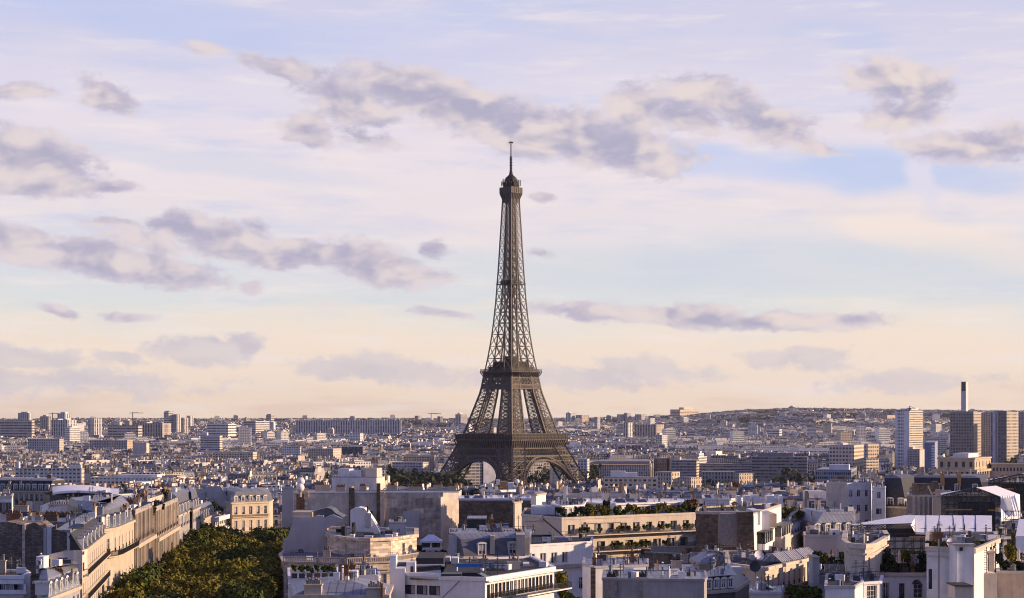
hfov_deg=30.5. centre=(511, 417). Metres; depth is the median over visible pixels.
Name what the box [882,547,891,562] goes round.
garden shrub
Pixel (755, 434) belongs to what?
flat roof block
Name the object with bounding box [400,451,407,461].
flat roof block
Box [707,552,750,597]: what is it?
tiled zinc house
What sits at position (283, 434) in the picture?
flat roof block
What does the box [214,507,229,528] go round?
striped terrace building
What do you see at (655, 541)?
window
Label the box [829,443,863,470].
apartment block
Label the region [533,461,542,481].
apartment house
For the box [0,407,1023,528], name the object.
distant housing
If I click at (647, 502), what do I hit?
white penthouse row
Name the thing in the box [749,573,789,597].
bottom zinc annex
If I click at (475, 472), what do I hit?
flat roof block
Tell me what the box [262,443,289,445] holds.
flat roof block
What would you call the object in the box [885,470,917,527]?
black mansard house
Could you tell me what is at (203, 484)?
flat roof block
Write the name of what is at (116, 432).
slab block
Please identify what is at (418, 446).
apartment house
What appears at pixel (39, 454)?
apartment house
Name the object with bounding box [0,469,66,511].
slate row house
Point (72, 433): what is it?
flat roof block
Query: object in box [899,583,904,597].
window
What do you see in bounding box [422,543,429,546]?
window
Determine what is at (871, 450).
apartment block
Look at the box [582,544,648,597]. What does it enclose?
blank lavender building
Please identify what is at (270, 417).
tower block
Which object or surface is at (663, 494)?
apartment house
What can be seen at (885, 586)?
window
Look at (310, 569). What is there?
planter
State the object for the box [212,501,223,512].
rooftop tree
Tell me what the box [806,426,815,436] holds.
flat roof block
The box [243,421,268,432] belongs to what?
slab block
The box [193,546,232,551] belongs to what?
plane tree
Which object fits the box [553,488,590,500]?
apartment house
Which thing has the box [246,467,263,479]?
apartment house
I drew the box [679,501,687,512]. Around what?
roof shrub
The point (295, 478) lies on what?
apartment house
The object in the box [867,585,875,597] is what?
window
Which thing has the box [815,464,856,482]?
glass office
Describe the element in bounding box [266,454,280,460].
apartment house
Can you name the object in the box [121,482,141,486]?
apartment house
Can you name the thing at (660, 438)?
slab block
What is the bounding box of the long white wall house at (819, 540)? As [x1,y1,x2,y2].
[803,521,842,580]
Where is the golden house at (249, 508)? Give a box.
[225,478,273,532]
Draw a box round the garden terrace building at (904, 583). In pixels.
[878,549,926,597]
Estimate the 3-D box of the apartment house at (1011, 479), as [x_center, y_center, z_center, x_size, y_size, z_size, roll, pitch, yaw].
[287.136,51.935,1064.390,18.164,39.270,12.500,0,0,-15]
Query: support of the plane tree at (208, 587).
on the ground
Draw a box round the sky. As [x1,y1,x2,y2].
[0,0,1023,418]
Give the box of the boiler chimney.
[961,382,967,410]
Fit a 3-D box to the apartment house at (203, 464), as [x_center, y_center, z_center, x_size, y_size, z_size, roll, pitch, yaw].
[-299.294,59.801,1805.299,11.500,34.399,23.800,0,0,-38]
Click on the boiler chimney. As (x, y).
(964, 396)
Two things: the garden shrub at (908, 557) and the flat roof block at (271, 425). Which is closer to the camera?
the garden shrub at (908, 557)
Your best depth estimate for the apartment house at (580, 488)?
1044.28 m
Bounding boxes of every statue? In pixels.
[835,547,839,559]
[897,551,901,562]
[1016,548,1020,560]
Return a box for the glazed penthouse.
[531,495,585,515]
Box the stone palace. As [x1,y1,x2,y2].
[930,453,991,478]
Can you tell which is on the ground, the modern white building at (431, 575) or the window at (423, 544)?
the modern white building at (431, 575)
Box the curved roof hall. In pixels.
[43,485,118,504]
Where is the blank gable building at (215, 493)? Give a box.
[192,483,227,523]
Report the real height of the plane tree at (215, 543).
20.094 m
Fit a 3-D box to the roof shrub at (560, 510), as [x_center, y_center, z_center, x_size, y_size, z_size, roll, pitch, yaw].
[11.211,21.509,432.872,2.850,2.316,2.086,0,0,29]
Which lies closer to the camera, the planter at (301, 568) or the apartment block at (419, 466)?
the planter at (301, 568)
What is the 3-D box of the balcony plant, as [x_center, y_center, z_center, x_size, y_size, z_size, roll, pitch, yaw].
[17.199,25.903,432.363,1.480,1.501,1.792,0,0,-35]
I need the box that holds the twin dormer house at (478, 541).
[447,514,531,557]
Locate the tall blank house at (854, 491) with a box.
[826,472,871,528]
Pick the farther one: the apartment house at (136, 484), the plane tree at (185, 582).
the apartment house at (136, 484)
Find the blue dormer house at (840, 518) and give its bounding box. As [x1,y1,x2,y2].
[801,503,859,547]
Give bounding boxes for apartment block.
[15,462,84,484]
[28,439,63,451]
[90,440,132,450]
[133,443,148,454]
[200,432,222,450]
[213,452,256,461]
[282,446,300,457]
[308,447,340,461]
[331,468,384,489]
[392,462,427,474]
[403,454,434,472]
[578,459,588,480]
[604,471,657,488]
[653,458,667,476]
[655,471,679,488]
[680,477,701,488]
[701,471,734,485]
[734,473,752,484]
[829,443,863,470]
[864,444,878,457]
[907,447,924,468]
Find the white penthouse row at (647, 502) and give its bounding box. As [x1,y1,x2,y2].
[586,489,691,511]
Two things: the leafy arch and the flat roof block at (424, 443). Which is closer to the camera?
the leafy arch
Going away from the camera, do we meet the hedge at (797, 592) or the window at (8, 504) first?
the hedge at (797, 592)
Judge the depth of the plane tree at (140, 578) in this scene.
365.99 m
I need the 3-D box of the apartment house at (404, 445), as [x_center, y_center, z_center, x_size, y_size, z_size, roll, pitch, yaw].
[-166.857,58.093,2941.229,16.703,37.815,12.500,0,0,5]
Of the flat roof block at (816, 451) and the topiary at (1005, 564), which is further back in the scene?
the flat roof block at (816, 451)
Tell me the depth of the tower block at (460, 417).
6309.06 m
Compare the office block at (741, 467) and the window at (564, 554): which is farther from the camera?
the office block at (741, 467)
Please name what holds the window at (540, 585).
in the modern white building at (431, 575)
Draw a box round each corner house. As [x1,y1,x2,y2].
[36,502,110,597]
[67,487,139,594]
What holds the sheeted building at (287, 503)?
on the ground
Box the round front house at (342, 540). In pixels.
[324,522,418,556]
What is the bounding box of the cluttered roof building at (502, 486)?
[476,480,523,494]
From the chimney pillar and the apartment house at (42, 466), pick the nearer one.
the chimney pillar
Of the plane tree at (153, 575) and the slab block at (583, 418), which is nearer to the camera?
the plane tree at (153, 575)
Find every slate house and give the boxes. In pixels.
[199,492,217,526]
[914,466,988,495]
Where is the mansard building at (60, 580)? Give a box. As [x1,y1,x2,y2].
[32,553,81,597]
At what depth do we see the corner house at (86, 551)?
336.71 m
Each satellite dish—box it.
[749,561,760,576]
[755,551,763,559]
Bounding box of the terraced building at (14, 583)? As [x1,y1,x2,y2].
[0,554,30,597]
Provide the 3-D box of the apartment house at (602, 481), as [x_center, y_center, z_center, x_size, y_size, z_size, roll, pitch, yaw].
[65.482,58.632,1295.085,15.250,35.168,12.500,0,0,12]
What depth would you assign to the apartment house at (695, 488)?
1100.68 m
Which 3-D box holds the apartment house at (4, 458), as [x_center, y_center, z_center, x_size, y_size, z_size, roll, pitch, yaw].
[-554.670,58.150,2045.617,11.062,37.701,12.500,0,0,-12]
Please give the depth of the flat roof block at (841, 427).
5561.44 m
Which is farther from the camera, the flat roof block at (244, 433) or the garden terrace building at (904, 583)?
the flat roof block at (244, 433)
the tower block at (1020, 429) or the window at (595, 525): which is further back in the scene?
the tower block at (1020, 429)
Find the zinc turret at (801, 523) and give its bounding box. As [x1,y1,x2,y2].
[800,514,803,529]
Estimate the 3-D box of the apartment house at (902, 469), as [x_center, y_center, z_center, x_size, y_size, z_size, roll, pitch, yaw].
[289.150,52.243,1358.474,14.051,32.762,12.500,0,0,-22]
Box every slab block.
[0,420,34,437]
[108,425,141,439]
[137,422,170,437]
[207,424,235,436]
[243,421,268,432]
[296,419,400,433]
[576,415,588,421]
[634,424,663,436]
[635,414,644,419]
[656,433,666,447]
[670,407,698,416]
[767,429,781,436]
[873,415,894,419]
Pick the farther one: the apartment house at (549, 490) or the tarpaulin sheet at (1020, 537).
the apartment house at (549, 490)
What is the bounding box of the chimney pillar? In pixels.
[512,497,522,528]
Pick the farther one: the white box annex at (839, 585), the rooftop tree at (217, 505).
the rooftop tree at (217, 505)
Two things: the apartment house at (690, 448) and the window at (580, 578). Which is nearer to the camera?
the window at (580, 578)
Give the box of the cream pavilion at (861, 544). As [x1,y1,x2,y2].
[842,520,889,576]
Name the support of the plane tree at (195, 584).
on the ground
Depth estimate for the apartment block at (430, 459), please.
2301.69 m
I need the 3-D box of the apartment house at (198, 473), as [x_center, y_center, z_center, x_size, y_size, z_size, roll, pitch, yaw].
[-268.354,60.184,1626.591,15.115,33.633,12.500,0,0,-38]
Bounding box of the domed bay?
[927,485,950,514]
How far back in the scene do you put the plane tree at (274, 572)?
411.57 m
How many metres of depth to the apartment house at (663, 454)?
2232.75 m
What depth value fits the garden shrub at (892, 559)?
308.12 m
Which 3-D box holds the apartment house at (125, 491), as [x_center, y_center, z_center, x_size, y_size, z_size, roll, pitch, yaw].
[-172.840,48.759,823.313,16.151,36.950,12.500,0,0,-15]
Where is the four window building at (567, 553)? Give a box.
[530,525,592,597]
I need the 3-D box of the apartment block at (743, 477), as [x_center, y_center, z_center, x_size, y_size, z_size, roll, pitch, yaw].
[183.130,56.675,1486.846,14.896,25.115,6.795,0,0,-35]
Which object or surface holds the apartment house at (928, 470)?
on the ground
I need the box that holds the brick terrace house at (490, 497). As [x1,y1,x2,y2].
[458,489,530,500]
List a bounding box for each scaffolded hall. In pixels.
[933,486,1019,530]
[982,474,1023,510]
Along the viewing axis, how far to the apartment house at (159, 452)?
2366.49 m
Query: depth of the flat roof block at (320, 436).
3948.08 m
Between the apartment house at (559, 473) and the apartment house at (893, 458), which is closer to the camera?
the apartment house at (559, 473)
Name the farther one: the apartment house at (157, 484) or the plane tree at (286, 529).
the apartment house at (157, 484)
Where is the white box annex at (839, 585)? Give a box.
[824,562,868,597]
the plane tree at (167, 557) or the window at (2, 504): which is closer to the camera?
the plane tree at (167, 557)
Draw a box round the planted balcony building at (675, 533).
[521,497,695,557]
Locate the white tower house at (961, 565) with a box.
[925,521,1000,597]
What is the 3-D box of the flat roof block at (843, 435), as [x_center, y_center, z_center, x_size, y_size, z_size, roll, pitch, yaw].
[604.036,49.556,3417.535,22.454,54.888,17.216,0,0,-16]
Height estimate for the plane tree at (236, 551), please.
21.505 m
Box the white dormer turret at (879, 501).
[872,482,885,529]
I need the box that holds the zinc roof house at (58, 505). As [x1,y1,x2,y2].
[14,492,79,515]
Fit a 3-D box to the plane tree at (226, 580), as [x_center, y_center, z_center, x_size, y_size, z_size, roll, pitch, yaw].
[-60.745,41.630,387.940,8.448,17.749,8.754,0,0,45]
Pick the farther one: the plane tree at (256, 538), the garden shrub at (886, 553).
the plane tree at (256, 538)
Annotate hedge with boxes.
[786,584,807,597]
[789,592,802,597]
[796,585,809,596]
[808,586,822,597]
[808,592,822,597]
[880,563,926,572]
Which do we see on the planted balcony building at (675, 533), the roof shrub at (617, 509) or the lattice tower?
the roof shrub at (617, 509)
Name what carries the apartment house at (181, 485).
on the ground
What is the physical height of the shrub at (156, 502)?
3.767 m
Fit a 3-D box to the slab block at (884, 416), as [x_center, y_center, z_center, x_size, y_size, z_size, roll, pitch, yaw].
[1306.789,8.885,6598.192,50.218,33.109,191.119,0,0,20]
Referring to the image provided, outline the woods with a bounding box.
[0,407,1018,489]
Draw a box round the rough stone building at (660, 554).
[641,542,693,567]
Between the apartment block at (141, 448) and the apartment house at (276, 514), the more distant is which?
the apartment block at (141, 448)
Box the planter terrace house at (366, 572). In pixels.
[287,554,380,597]
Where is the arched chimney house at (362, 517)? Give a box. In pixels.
[350,506,381,534]
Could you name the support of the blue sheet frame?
on the modern white building at (431, 575)
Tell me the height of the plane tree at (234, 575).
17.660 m
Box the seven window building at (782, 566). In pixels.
[718,539,812,597]
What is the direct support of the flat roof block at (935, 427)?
on the ground
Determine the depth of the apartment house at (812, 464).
1928.64 m
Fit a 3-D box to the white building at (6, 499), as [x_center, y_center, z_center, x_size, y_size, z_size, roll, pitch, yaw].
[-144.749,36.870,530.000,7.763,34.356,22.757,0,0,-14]
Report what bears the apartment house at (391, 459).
on the ground
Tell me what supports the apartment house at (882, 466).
on the ground
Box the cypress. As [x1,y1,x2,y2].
[164,490,167,501]
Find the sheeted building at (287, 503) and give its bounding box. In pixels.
[282,477,293,527]
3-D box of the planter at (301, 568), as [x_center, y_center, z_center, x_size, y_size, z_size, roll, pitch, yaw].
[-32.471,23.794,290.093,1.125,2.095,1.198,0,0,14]
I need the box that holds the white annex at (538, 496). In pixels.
[523,482,546,504]
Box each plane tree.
[99,581,146,597]
[111,568,155,595]
[114,561,161,583]
[139,595,182,597]
[145,591,185,597]
[149,575,203,597]
[150,560,168,576]
[154,582,187,597]
[160,551,174,563]
[162,566,210,579]
[165,573,192,579]
[166,551,210,575]
[168,544,198,553]
[179,537,203,547]
[181,544,217,558]
[184,526,217,544]
[185,575,221,597]
[189,575,232,596]
[191,557,250,579]
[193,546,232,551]
[196,573,238,580]
[200,522,232,532]
[207,538,235,548]
[210,529,236,542]
[211,536,237,545]
[212,543,251,564]
[214,579,264,597]
[215,577,233,583]
[222,527,244,537]
[233,533,241,539]
[234,554,280,597]
[235,571,276,597]
[237,569,276,589]
[238,537,263,544]
[241,535,265,550]
[241,551,280,561]
[246,559,282,597]
[250,526,271,535]
[250,541,277,557]
[250,585,271,597]
[258,526,288,542]
[268,537,283,550]
[270,526,289,532]
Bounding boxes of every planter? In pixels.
[291,564,297,577]
[298,564,304,577]
[305,565,313,577]
[314,564,320,577]
[321,565,327,576]
[327,565,336,576]
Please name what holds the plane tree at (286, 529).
on the ground
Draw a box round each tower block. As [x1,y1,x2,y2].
[18,412,31,419]
[40,415,51,429]
[51,419,76,436]
[57,412,70,418]
[88,418,101,436]
[164,411,173,432]
[173,414,180,432]
[181,418,188,432]
[187,416,192,425]
[266,414,273,421]
[437,416,442,421]
[455,413,466,426]
[566,412,574,421]
[594,417,599,428]
[617,414,623,420]
[623,422,632,437]
[624,413,630,420]
[895,408,922,467]
[950,411,981,455]
[981,413,990,456]
[991,411,1017,462]
[1018,412,1023,448]
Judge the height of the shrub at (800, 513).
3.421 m
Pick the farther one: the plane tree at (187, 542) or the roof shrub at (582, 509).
the plane tree at (187, 542)
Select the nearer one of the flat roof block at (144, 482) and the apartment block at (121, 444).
the flat roof block at (144, 482)
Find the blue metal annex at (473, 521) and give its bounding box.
[457,516,512,528]
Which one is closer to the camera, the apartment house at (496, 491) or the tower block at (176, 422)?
the apartment house at (496, 491)
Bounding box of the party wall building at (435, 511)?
[293,482,461,552]
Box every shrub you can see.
[153,499,163,505]
[469,488,479,494]
[555,506,565,515]
[555,571,567,581]
[556,579,568,587]
[557,586,567,597]
[564,591,575,597]
[574,506,586,514]
[580,508,590,515]
[586,503,595,514]
[596,503,606,512]
[601,508,611,515]
[613,505,621,513]
[623,503,636,511]
[631,504,639,513]
[656,503,665,511]
[667,506,675,512]
[678,507,684,512]
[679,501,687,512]
[684,498,698,511]
[781,506,788,518]
[789,506,798,516]
[796,509,804,518]
[812,550,823,562]
[819,552,828,563]
[829,556,836,564]
[838,551,843,564]
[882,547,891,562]
[885,554,895,565]
[897,549,908,565]
[904,553,910,563]
[915,555,926,566]
[917,550,926,564]
[925,540,934,545]
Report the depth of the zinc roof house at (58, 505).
476.45 m
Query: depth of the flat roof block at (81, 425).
5069.43 m
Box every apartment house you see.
[0,454,7,461]
[0,462,14,468]
[2,450,17,456]
[13,499,34,517]
[15,461,30,467]
[24,512,43,517]
[28,457,43,461]
[30,449,43,454]
[32,451,42,456]
[32,464,50,467]
[45,458,64,463]
[58,462,75,466]
[62,457,77,463]
[82,454,99,459]
[82,462,102,469]
[84,465,100,482]
[90,471,113,484]
[93,446,106,452]
[96,467,112,471]
[109,464,131,471]
[113,459,128,465]
[113,483,133,488]
[117,452,129,456]
[118,462,135,466]
[119,488,132,493]
[121,448,131,453]
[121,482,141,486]
[122,465,144,471]
[126,484,147,491]
[136,461,155,469]
[148,456,160,463]
[151,450,167,454]
[152,466,172,474]
[154,481,177,487]
[157,478,184,486]
[158,455,181,462]
[165,460,181,466]
[166,483,183,489]
[168,464,183,474]
[171,447,180,452]
[172,450,185,456]
[182,464,198,468]
[183,469,194,478]
[185,454,199,459]
[190,461,209,466]
[192,467,211,477]
[200,468,222,476]
[201,475,224,483]
[206,458,224,464]
[206,472,227,479]
[207,466,223,470]
[210,481,231,486]
[220,464,237,468]
[221,478,244,483]
[224,460,243,467]
[224,467,240,477]
[227,457,239,461]
[228,445,240,450]
[228,470,252,480]
[232,478,263,485]
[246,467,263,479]
[249,467,272,472]
[251,459,270,464]
[251,477,272,483]
[253,464,270,469]
[257,448,270,460]
[258,481,278,484]
[260,450,274,458]
[263,470,279,481]
[265,487,281,496]
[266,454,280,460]
[267,465,290,474]
[271,479,288,484]
[273,497,280,527]
[277,471,292,480]
[278,461,301,465]
[282,463,299,468]
[283,458,296,462]
[286,455,304,460]
[289,474,318,481]
[290,466,299,476]
[293,475,307,480]
[295,481,310,489]
[300,465,324,479]
[310,463,331,479]
[310,478,327,489]
[316,455,329,461]
[323,458,339,462]
[323,462,341,467]
[331,466,347,476]
[339,458,354,463]
[342,464,363,469]
[345,453,358,458]
[358,452,367,458]
[367,450,380,454]
[371,463,386,475]
[373,457,388,468]
[383,455,396,465]
[385,475,389,483]
[394,481,424,489]
[397,446,409,450]
[400,442,410,447]
[408,449,419,453]
[411,444,425,447]
[426,482,457,489]
[435,454,449,467]
[438,448,450,453]
[459,483,485,494]
[480,484,521,494]
[529,482,548,488]
[530,480,558,488]
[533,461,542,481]
[534,484,561,492]
[546,492,553,504]
[550,465,553,484]
[553,467,557,482]
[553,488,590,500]
[558,463,577,482]
[559,479,576,487]
[562,482,625,500]
[569,487,583,491]
[577,478,600,490]
[583,448,593,454]
[586,452,596,461]
[595,477,603,486]
[596,450,614,459]
[606,486,618,491]
[609,452,625,458]
[612,483,626,493]
[616,445,624,449]
[618,483,645,493]
[623,449,639,458]
[632,453,649,458]
[633,489,661,496]
[635,484,666,493]
[637,492,664,497]
[649,454,659,461]
[657,449,667,457]
[662,481,683,488]
[664,490,683,497]
[666,486,692,496]
[667,453,685,458]
[673,483,684,488]
[678,450,696,456]
[685,445,697,452]
[687,486,717,502]
[694,482,717,490]
[701,486,738,502]
[711,453,725,462]
[718,481,731,488]
[725,453,740,462]
[740,480,754,493]
[746,455,756,462]
[755,478,788,489]
[757,485,771,489]
[772,487,803,495]
[772,489,804,502]
[781,498,824,520]
[785,485,818,489]
[789,481,799,486]
[790,484,816,492]
[794,451,809,456]
[801,481,823,485]
[802,491,825,508]
[807,457,817,481]
[808,456,821,467]
[811,481,822,485]
[815,481,825,490]
[821,452,828,461]
[854,466,860,479]
[868,469,888,479]
[868,478,884,485]
[874,474,884,481]
[879,450,889,460]
[879,461,890,471]
[882,449,892,470]
[889,449,894,466]
[900,467,920,472]
[917,467,936,473]
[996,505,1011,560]
[1000,474,1023,481]
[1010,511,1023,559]
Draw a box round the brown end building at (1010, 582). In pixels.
[996,552,1023,597]
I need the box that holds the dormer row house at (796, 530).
[782,496,802,549]
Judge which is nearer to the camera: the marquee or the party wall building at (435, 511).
the marquee
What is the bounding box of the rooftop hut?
[389,512,405,534]
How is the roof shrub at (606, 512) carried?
on the planted balcony building at (675, 533)
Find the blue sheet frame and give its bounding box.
[456,562,506,569]
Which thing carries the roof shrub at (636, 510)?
on the planted balcony building at (675, 533)
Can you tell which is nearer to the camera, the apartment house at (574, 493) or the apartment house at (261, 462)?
the apartment house at (574, 493)
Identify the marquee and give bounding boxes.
[420,534,441,549]
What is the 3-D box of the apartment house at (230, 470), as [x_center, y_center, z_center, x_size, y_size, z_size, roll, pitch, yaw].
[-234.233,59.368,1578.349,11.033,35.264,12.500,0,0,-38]
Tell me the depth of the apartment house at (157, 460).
1948.82 m
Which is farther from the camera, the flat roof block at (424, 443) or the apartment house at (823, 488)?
the flat roof block at (424, 443)
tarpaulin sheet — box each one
[1000,495,1023,535]
[1016,519,1023,552]
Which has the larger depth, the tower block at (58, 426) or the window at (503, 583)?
the tower block at (58, 426)
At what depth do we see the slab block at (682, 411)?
8064.03 m
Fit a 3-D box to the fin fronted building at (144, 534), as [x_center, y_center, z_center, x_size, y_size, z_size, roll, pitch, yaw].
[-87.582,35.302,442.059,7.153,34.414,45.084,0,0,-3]
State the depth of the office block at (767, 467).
1906.18 m
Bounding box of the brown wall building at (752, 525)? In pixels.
[695,501,790,551]
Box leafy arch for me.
[908,550,919,563]
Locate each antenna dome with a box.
[296,483,303,496]
[297,477,304,483]
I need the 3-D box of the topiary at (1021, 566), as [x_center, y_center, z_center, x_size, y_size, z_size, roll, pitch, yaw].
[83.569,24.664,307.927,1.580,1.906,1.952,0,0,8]
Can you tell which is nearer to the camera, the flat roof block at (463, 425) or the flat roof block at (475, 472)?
the flat roof block at (475, 472)
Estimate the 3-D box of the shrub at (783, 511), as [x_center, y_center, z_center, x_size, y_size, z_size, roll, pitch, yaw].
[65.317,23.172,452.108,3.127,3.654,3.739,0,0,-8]
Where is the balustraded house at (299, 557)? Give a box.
[278,546,418,597]
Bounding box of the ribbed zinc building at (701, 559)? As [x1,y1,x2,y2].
[680,538,736,571]
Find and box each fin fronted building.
[126,492,156,569]
[148,489,180,562]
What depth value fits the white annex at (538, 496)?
641.90 m
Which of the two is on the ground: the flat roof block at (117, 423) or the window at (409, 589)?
the flat roof block at (117, 423)
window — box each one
[0,502,4,512]
[0,584,8,589]
[5,584,17,589]
[6,502,11,512]
[13,584,26,591]
[249,520,251,530]
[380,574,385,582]
[405,585,414,593]
[417,585,426,594]
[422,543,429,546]
[429,586,439,594]
[432,543,439,546]
[487,585,490,597]
[491,584,494,597]
[495,583,497,597]
[502,582,505,596]
[506,581,509,595]
[517,580,520,593]
[521,579,524,592]
[528,578,531,591]
[539,576,542,589]
[540,553,544,560]
[551,552,555,562]
[562,552,566,562]
[568,525,573,533]
[579,577,581,588]
[594,524,599,532]
[597,541,603,549]
[607,523,612,531]
[625,540,632,547]
[653,538,659,545]
[667,538,673,545]
[671,521,675,528]
[680,537,686,545]
[758,530,771,543]
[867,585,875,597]
[882,583,888,597]
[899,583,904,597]
[914,584,921,597]
[929,569,931,588]
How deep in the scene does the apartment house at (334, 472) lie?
1663.98 m
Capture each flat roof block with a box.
[0,436,13,441]
[7,443,27,451]
[44,452,83,457]
[65,426,79,442]
[77,422,83,430]
[78,460,109,463]
[80,431,88,438]
[90,473,185,486]
[113,420,121,424]
[120,480,150,485]
[124,419,131,424]
[124,431,135,439]
[130,471,185,476]
[173,440,189,443]
[182,458,200,463]
[194,464,215,470]
[194,480,208,486]
[222,438,237,439]
[238,425,250,444]
[257,439,275,441]
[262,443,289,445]
[263,430,274,438]
[269,421,274,428]
[277,429,288,439]
[292,425,295,433]
[305,440,320,442]
[309,461,347,465]
[313,431,325,440]
[319,442,344,445]
[321,460,370,466]
[326,428,333,433]
[348,432,362,440]
[369,435,390,438]
[386,450,427,454]
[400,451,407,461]
[401,428,418,430]
[404,422,411,427]
[405,442,439,445]
[436,461,481,484]
[461,423,471,431]
[482,461,494,484]
[485,427,495,432]
[543,461,549,481]
[561,428,581,430]
[566,442,586,445]
[572,448,612,451]
[617,424,622,432]
[647,417,654,423]
[662,427,675,440]
[680,417,688,421]
[687,443,722,446]
[697,453,706,462]
[704,438,726,444]
[704,445,736,449]
[707,440,722,444]
[707,451,724,462]
[711,438,729,442]
[720,420,726,426]
[720,447,757,453]
[725,441,746,443]
[730,429,743,442]
[730,449,769,453]
[732,416,737,421]
[738,456,745,462]
[740,443,777,445]
[744,432,766,435]
[748,424,757,433]
[754,445,786,448]
[759,446,808,449]
[797,447,828,454]
[797,490,825,508]
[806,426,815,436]
[814,442,835,445]
[823,413,830,418]
[823,422,831,432]
[823,438,864,443]
[832,426,851,428]
[836,429,851,439]
[852,441,881,443]
[856,426,865,439]
[866,438,894,441]
[875,428,889,441]
[878,441,894,443]
[879,444,894,446]
[931,423,941,433]
[932,414,939,419]
[937,430,947,435]
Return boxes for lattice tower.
[438,141,587,486]
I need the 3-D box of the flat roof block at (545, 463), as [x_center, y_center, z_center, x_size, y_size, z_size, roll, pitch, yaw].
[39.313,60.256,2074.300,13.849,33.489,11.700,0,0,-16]
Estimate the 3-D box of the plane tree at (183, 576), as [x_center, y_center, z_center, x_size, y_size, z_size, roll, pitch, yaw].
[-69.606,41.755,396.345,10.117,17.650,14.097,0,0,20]
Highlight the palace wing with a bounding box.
[990,463,1023,478]
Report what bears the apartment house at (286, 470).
on the ground
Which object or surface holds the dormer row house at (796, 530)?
on the ground
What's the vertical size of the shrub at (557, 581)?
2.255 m
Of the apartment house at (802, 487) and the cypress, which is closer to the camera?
the cypress
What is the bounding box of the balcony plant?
[583,527,590,532]
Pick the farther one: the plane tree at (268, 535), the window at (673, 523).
the plane tree at (268, 535)
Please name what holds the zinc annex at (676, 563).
on the ground
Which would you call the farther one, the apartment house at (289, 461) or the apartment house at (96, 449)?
the apartment house at (96, 449)
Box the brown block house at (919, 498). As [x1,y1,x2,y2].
[906,481,937,527]
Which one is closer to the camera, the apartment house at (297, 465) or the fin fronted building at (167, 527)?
the fin fronted building at (167, 527)
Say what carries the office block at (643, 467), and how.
on the ground
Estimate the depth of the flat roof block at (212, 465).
1723.02 m
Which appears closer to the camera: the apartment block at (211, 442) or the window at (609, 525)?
the window at (609, 525)
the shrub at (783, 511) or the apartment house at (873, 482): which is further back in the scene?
the apartment house at (873, 482)
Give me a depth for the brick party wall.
520.00 m
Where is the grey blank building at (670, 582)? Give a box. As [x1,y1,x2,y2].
[602,556,707,597]
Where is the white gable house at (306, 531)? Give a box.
[283,506,346,551]
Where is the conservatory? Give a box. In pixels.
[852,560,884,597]
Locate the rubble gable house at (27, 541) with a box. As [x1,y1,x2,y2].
[0,509,69,597]
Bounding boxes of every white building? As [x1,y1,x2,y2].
[0,486,13,513]
[389,546,571,597]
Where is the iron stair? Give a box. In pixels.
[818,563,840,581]
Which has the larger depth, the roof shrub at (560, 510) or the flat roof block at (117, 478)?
the flat roof block at (117, 478)
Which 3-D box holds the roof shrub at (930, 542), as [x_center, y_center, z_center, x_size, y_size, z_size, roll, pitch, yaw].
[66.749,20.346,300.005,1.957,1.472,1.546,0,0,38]
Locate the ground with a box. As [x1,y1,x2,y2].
[471,467,899,487]
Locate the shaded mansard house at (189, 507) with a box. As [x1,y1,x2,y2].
[171,482,200,544]
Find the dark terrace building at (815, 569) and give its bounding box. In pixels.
[807,550,843,597]
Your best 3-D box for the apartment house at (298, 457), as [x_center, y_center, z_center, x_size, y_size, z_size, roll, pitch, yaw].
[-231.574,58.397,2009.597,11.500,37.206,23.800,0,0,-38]
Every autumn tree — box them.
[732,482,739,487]
[1011,531,1023,554]
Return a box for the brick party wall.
[459,501,530,526]
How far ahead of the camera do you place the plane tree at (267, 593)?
377.79 m
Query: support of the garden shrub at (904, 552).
on the garden terrace building at (904, 583)
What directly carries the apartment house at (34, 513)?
on the ground
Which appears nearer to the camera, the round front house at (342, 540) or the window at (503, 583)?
the window at (503, 583)
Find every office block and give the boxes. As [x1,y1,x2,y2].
[342,446,364,454]
[593,459,653,481]
[671,457,698,476]
[699,463,751,474]
[752,452,806,484]
[863,458,878,475]
[923,437,946,454]
[924,441,937,470]
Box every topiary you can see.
[996,552,1003,566]
[1001,559,1009,569]
[1004,543,1017,562]
[1012,557,1020,569]
[1018,562,1023,569]
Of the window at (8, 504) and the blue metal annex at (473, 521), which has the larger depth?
the window at (8, 504)
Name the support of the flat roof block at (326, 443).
on the ground
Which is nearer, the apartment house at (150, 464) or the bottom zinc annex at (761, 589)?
the bottom zinc annex at (761, 589)
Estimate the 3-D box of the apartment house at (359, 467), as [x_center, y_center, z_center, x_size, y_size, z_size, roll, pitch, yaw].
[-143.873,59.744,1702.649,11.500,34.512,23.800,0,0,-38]
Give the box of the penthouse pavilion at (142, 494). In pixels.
[118,485,162,501]
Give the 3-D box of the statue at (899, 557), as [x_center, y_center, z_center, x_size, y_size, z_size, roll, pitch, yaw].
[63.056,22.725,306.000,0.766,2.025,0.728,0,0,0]
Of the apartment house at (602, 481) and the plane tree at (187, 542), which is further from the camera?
the apartment house at (602, 481)
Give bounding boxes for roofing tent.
[838,515,1002,559]
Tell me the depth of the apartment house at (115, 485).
1143.69 m
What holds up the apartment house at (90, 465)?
on the ground
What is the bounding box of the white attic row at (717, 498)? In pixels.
[702,485,782,507]
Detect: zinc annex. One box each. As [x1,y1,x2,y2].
[648,555,696,569]
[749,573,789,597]
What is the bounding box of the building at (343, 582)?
[288,558,393,597]
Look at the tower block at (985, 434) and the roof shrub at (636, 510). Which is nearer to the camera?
the roof shrub at (636, 510)

